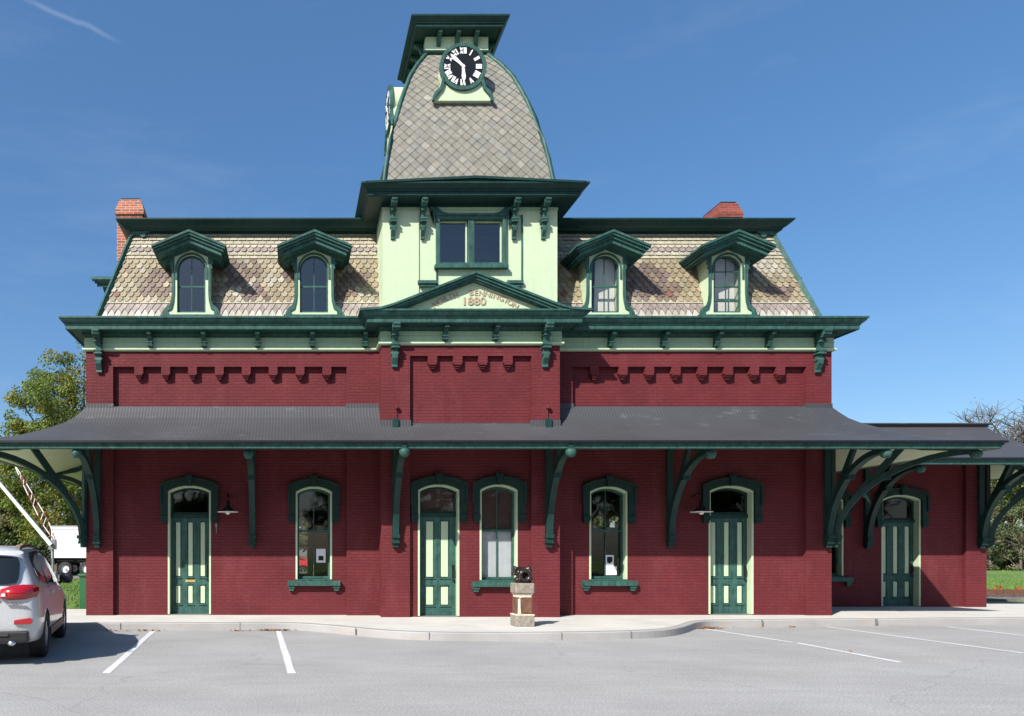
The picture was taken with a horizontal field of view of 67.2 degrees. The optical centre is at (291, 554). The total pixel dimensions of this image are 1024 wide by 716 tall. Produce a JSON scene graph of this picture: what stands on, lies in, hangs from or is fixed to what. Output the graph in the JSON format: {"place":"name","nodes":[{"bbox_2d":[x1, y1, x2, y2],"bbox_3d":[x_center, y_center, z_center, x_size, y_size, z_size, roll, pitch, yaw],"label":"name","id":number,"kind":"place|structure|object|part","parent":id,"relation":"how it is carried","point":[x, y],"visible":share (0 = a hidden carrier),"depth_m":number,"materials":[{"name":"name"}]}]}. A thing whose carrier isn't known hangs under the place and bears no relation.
{"place":"outdoors","nodes":[
{"label":"outdoors","id":0,"kind":"place"},
{"bbox_2d":[0,467,57,578],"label":"crossing gate","id":1,"kind":"structure","parent":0,"point":[52,544],"depth_m":45.80,"materials":[{"name":"grey metal"}]},
{"bbox_2d":[0,617,1023,715],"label":"parking lot","id":2,"kind":"structure","parent":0,"point":[701,672],"depth_m":9.65,"materials":[{"name":"grey asphalt"}]},
{"bbox_2d":[0,544,72,656],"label":"parked car","id":3,"kind":"object","parent":2,"relation":"on","point":[33,603],"visible":1,"depth_m":10.57,"materials":[{"name":"silver metal"}]},
{"bbox_3d":[-4.577,0.230,10.331,1.320,0.410,0.161,0,0,-12],"label":"rear window","id":4,"kind":"part","parent":3,"relation":"part of","materials":[{"name":"black glass"}]},
{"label":"side windows","id":5,"kind":"part","parent":3,"relation":"part of","materials":[{"name":"black glass"}]},
{"bbox_2d":[103,630,155,672],"bbox_3d":[-2.694,1.596,12.455,0.122,0.001,5.496,0,0,-4],"label":"parking line","id":6,"kind":"object","parent":2,"relation":"on","point":[113,666],"visible":1,"depth_m":11.55,"materials":[{"name":"paint"}]},
{"bbox_2d":[276,630,295,672],"bbox_3d":[-0.143,1.596,12.455,0.120,0.001,5.489,0,0,-3],"label":"parking line","id":7,"kind":"object","parent":2,"relation":"on","point":[287,659],"visible":1,"depth_m":11.67,"materials":[{"name":"paint"}]},
{"bbox_2d":[78,625,852,651],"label":"fallen leaves","id":8,"kind":"object","parent":2,"relation":"on","point":[704,627],"visible":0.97,"depth_m":15.15,"materials":[{"name":"brown plant"}]},
{"bbox_2d":[66,617,1023,640],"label":"kerb","id":9,"kind":"structure","parent":2,"relation":"on","point":[683,628],"depth_m":15.23,"materials":[{"name":"concrete"}]},
{"bbox_2d":[120,617,984,639],"bbox_3d":[5.974,1.516,14.855,32.272,0.128,2.720,0,0,-3],"label":"kerb joint","id":10,"kind":"object","parent":9,"relation":"on","point":[876,621],"visible":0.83,"depth_m":16.02,"materials":[{"name":"grey concrete"}]},
{"bbox_2d":[700,628,790,641],"bbox_3d":[8.958,1.596,14.386,0.110,0.001,2.506,0,0,-6],"label":"parking line","id":11,"kind":"object","parent":2,"relation":"on","point":[746,635],"visible":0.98,"depth_m":14.25,"materials":[{"name":"paint"}]},
{"bbox_2d":[798,643,899,661],"bbox_3d":[9.052,1.596,11.893,0.110,0.001,2.371,0,0,3],"label":"parking line","id":12,"kind":"object","parent":2,"relation":"on","point":[850,652],"visible":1,"depth_m":11.67,"materials":[{"name":"paint"}]},
{"bbox_2d":[830,627,1022,652],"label":"parking line","id":13,"kind":"object","parent":2,"relation":"on","point":[932,640],"visible":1,"depth_m":13.27,"materials":[{"name":"paint"}]},
{"bbox_2d":[952,627,1023,635],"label":"parking line","id":14,"kind":"object","parent":2,"relation":"on","point":[988,631],"visible":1,"depth_m":14.99,"materials":[{"name":"paint"}]},
{"bbox_2d":[0,0,1023,554],"label":"sky","id":15,"kind":"structure","parent":0,"point":[891,132],"materials":[{"name":"blue"}]},
{"bbox_2d":[50,555,1023,608],"bbox_3d":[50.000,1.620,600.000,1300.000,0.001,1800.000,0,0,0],"label":"ground","id":16,"kind":"structure","parent":0,"point":[1009,576],"depth_m":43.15,"materials":[{"name":"green plant"}]},
{"bbox_2d":[0,509,31,545],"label":"woodland tree","id":17,"kind":"object","parent":16,"relation":"on","point":[11,533],"visible":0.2,"depth_m":68.44,"materials":[{"name":"green plant"}]},
{"bbox_2d":[0,484,50,560],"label":"woodland tree","id":18,"kind":"object","parent":16,"relation":"on","point":[9,540],"visible":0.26,"depth_m":68.48,"materials":[{"name":"green plant"}]},
{"bbox_2d":[0,474,51,549],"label":"woodland tree","id":19,"kind":"object","parent":16,"relation":"on","point":[31,481],"visible":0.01,"depth_m":75.20,"materials":[{"name":"green plant"}]},
{"bbox_2d":[22,480,61,557],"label":"woodland tree","id":20,"kind":"object","parent":16,"relation":"on","point":[44,545],"visible":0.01,"depth_m":81.77,"materials":[{"name":"green plant"}]},
{"bbox_2d":[0,349,85,573],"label":"autumn tree","id":21,"kind":"object","parent":16,"relation":"on","point":[42,394],"visible":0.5,"depth_m":56.23,"materials":[{"name":"green plant"}]},
{"bbox_2d":[13,492,76,560],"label":"woodland tree","id":22,"kind":"object","parent":16,"relation":"on","point":[45,552],"visible":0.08,"depth_m":67.89,"materials":[{"name":"green plant"}]},
{"bbox_2d":[49,341,85,564],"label":"thinning tree","id":23,"kind":"object","parent":16,"relation":"on","point":[84,357],"visible":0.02,"depth_m":65.40,"materials":[{"name":"green plant"}]},
{"bbox_2d":[59,359,85,494],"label":"thinning tree","id":24,"kind":"object","parent":16,"relation":"on","point":[79,372],"visible":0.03,"depth_m":58.23,"materials":[{"name":"green plant"}]},
{"bbox_2d":[78,573,85,608],"bbox_3d":[-5.638,1.070,20.300,0.510,1.060,0.660,0,0,0],"label":"waste bin","id":25,"kind":"object","parent":16,"relation":"on","point":[82,591],"visible":0.4,"depth_m":20.00,"materials":[{"name":"green plastic"}]},
{"bbox_2d":[299,517,306,551],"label":"woodland tree","id":26,"kind":"object","parent":16,"relation":"on","point":[302,540],"visible":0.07,"depth_m":64.67,"materials":[{"name":"green plant"}]},
{"bbox_2d":[299,517,306,555],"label":"woodland tree","id":27,"kind":"object","parent":16,"relation":"on","point":[304,527],"visible":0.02,"depth_m":64.50,"materials":[{"name":"green plant"}]},
{"bbox_2d":[299,556,306,573],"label":"parked car","id":28,"kind":"object","parent":16,"relation":"on","point":[302,565],"visible":0.1,"depth_m":45.97,"materials":[{"name":"red metal"}]},
{"bbox_2d":[0,14,1023,620],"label":"railway station","id":29,"kind":"object","parent":16,"relation":"on","point":[458,366],"visible":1,"depth_m":17.20,"materials":[{"name":"red brick"}]},
{"bbox_2d":[159,474,217,614],"bbox_3d":[-2.445,-0.224,17.395,1.400,3.351,0.450,0,0,0],"label":"door","id":30,"kind":"structure","parent":29,"relation":"in","point":[189,533],"depth_m":17.49,"materials":[{"name":"green wood"}]},
{"bbox_2d":[218,493,237,514],"bbox_3d":[-1.498,-1.189,17.030,0.492,0.528,0.592,0,0,0],"label":"wall lamp","id":31,"kind":"object","parent":29,"relation":"attached to","point":[227,509],"visible":1,"depth_m":16.92,"materials":[{"name":"metal"}]},
{"bbox_2d":[299,515,308,574],"bbox_3d":[0.062,-0.325,24.815,1.025,2.050,0.070,0,0,0],"label":"rear window","id":32,"kind":"structure","parent":29,"relation":"in","point":[307,545],"depth_m":24.78,"materials":[{"name":"green wood"}]},
{"bbox_2d":[288,475,339,590],"bbox_3d":[0.525,-0.505,17.395,1.250,2.750,0.450,0,0,0],"label":"arched window","id":33,"kind":"structure","parent":29,"relation":"in","point":[304,485],"depth_m":17.25,"materials":[{"name":"green wood"}]},
{"bbox_2d":[316,549,325,562],"bbox_3d":[0.702,0.035,17.496,0.224,0.330,0.008,0,0,0],"label":"paper notice","id":34,"kind":"object","parent":29,"relation":"attached to","point":[320,555],"visible":1,"depth_m":17.50,"materials":[{"name":"white paper"}]},
{"bbox_2d":[410,472,467,616],"bbox_3d":[3.400,-0.214,16.875,1.330,3.331,0.450,0,0,0],"label":"door","id":35,"kind":"structure","parent":29,"relation":"in","point":[438,531],"depth_m":16.97,"materials":[{"name":"green wood"}]},
{"bbox_2d":[429,206,511,269],"bbox_3d":[4.125,-7.290,16.730,1.965,1.440,0.220,0,0,0],"label":"tower window","id":36,"kind":"structure","parent":29,"relation":"in","point":[469,219],"depth_m":16.67,"materials":[{"name":"green wood"}]},
{"bbox_2d":[471,472,526,591],"bbox_3d":[4.790,-0.505,16.875,1.260,2.750,0.450,0,0,0],"label":"arched window","id":37,"kind":"structure","parent":29,"relation":"in","point":[498,508],"depth_m":16.97,"materials":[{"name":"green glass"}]},
{"bbox_2d":[581,475,637,590],"bbox_3d":[7.555,-0.505,17.395,1.290,2.750,0.450,0,0,0],"label":"arched window","id":38,"kind":"structure","parent":29,"relation":"in","point":[611,483],"depth_m":17.27,"materials":[{"name":"green wood"}]},
{"bbox_2d":[606,555,613,565],"bbox_3d":[7.668,0.150,17.496,0.193,0.260,0.008,0,0,0],"label":"paper notice","id":39,"kind":"object","parent":29,"relation":"attached to","point":[609,560],"visible":1,"depth_m":17.50,"materials":[{"name":"white paper"}]},
{"bbox_2d":[606,566,616,574],"bbox_3d":[7.693,0.395,17.497,0.285,0.210,0.005,0,0,0],"label":"paper notice","id":40,"kind":"object","parent":29,"relation":"attached to","point":[611,570],"visible":1,"depth_m":17.50,"materials":[{"name":"white paper"}]},
{"bbox_2d":[690,493,712,514],"bbox_3d":[9.589,-1.189,17.030,0.492,0.528,0.592,0,0,0],"label":"wall lamp","id":41,"kind":"object","parent":29,"relation":"attached to","point":[701,509],"visible":1,"depth_m":16.93,"materials":[{"name":"metal"}]},
{"bbox_2d":[702,474,763,614],"bbox_3d":[10.485,-0.224,17.395,1.440,3.351,0.450,0,0,0],"label":"door","id":42,"kind":"structure","parent":29,"relation":"in","point":[731,534],"depth_m":17.49,"materials":[{"name":"green wood"}]},
{"bbox_2d":[832,491,853,585],"bbox_3d":[14.760,-0.505,20.075,1.260,2.750,0.450,0,0,0],"label":"arched window","id":43,"kind":"structure","parent":29,"relation":"in","point":[837,575],"depth_m":19.99,"materials":[{"name":"green wood"}]},
{"bbox_2d":[875,485,929,606],"bbox_3d":[16.790,-0.224,20.075,1.450,3.351,0.450,0,0,0],"label":"door","id":44,"kind":"structure","parent":29,"relation":"in","point":[900,537],"depth_m":20.17,"materials":[{"name":"green wood"}]},
{"bbox_2d":[593,516,613,526],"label":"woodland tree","id":45,"kind":"object","parent":16,"relation":"on","point":[596,523],"visible":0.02,"depth_m":64.05,"materials":[{"name":"green plant"}]},
{"bbox_2d":[949,397,1023,524],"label":"bare tree","id":46,"kind":"object","parent":16,"relation":"on","point":[1013,434],"visible":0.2,"depth_m":119.75,"materials":[{"name":"brown plant"}]},
{"bbox_2d":[987,520,1011,566],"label":"shrub","id":47,"kind":"object","parent":16,"relation":"on","point":[1002,563],"visible":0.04,"depth_m":74.30,"materials":[{"name":"green plant"}]},
{"bbox_2d":[987,510,1019,570],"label":"shrub","id":48,"kind":"object","parent":16,"relation":"on","point":[996,548],"visible":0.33,"depth_m":71.41,"materials":[{"name":"green plant"}]},
{"bbox_2d":[987,528,1022,569],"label":"shrub","id":49,"kind":"object","parent":16,"relation":"on","point":[1007,564],"visible":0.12,"depth_m":74.76,"materials":[{"name":"green plant"}]},
{"bbox_2d":[987,597,1023,600],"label":"railway bed","id":50,"kind":"object","parent":16,"relation":"on","point":[1005,598],"depth_m":25.08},
{"bbox_2d":[987,594,1023,596],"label":"railway sleepers","id":51,"kind":"object","parent":50,"relation":"on","point":[1006,595],"visible":0.06,"depth_m":26.19,"materials":[{"name":"brown wood"}]},
{"bbox_2d":[987,589,1023,594],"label":"railway rail","id":52,"kind":"object","parent":51,"relation":"on","point":[1004,591],"depth_m":26.57,"materials":[{"name":"brown metal"}]},
{"bbox_2d":[991,480,1023,526],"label":"woodland tree","id":53,"kind":"object","parent":16,"relation":"on","point":[1004,503],"visible":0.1,"depth_m":81.55,"materials":[{"name":"green plant"}]},
{"bbox_2d":[991,482,1023,542],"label":"woodland tree","id":54,"kind":"object","parent":16,"relation":"on","point":[1020,486],"visible":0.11,"depth_m":86.21,"materials":[{"name":"green plant"}]},
{"bbox_2d":[991,442,1023,527],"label":"woodland tree","id":55,"kind":"object","parent":16,"relation":"on","point":[993,482],"visible":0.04,"depth_m":91.56,"materials":[{"name":"green plant"}]},
{"bbox_2d":[992,506,1023,570],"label":"shrub","id":56,"kind":"object","parent":16,"relation":"on","point":[1020,537],"visible":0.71,"depth_m":71.19,"materials":[{"name":"green plant"}]},
{"bbox_2d":[1004,530,1023,561],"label":"shrub","id":57,"kind":"object","parent":16,"relation":"on","point":[1014,546],"visible":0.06,"depth_m":74.62,"materials":[{"name":"green plant"}]},
{"bbox_2d":[66,603,1023,631],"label":"pavement","id":58,"kind":"structure","parent":0,"point":[561,623],"depth_m":16.38,"materials":[{"name":"concrete"}]},
{"bbox_2d":[510,583,534,626],"bbox_3d":[4.670,1.015,14.700,0.385,0.870,0.386,0,0,0],"label":"stone pedestal","id":59,"kind":"object","parent":58,"relation":"on","point":[521,615],"visible":0.99,"depth_m":14.53,"materials":[{"name":"beige stone"}]},
{"bbox_2d":[512,566,532,582],"bbox_3d":[4.673,0.408,14.693,0.385,0.342,0.295,0,0,0],"label":"engine part","id":60,"kind":"object","parent":59,"relation":"on","point":[523,574],"visible":1,"depth_m":14.61,"materials":[{"name":"metal"}]},
{"bbox_2d":[594,516,618,526],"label":"woodland tree","id":61,"kind":"object","parent":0,"point":[615,519],"visible":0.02,"depth_m":65.14,"materials":[{"name":"green plant"}]},
{"label":"road","id":62,"kind":"structure","parent":0,"visible":0},
{"bbox_2d":[48,525,85,574],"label":"dump trailer","id":63,"kind":"object","parent":62,"relation":"on","point":[69,554],"visible":0.41,"depth_m":53.95,"materials":[{"name":"grey metal"}]}
]}

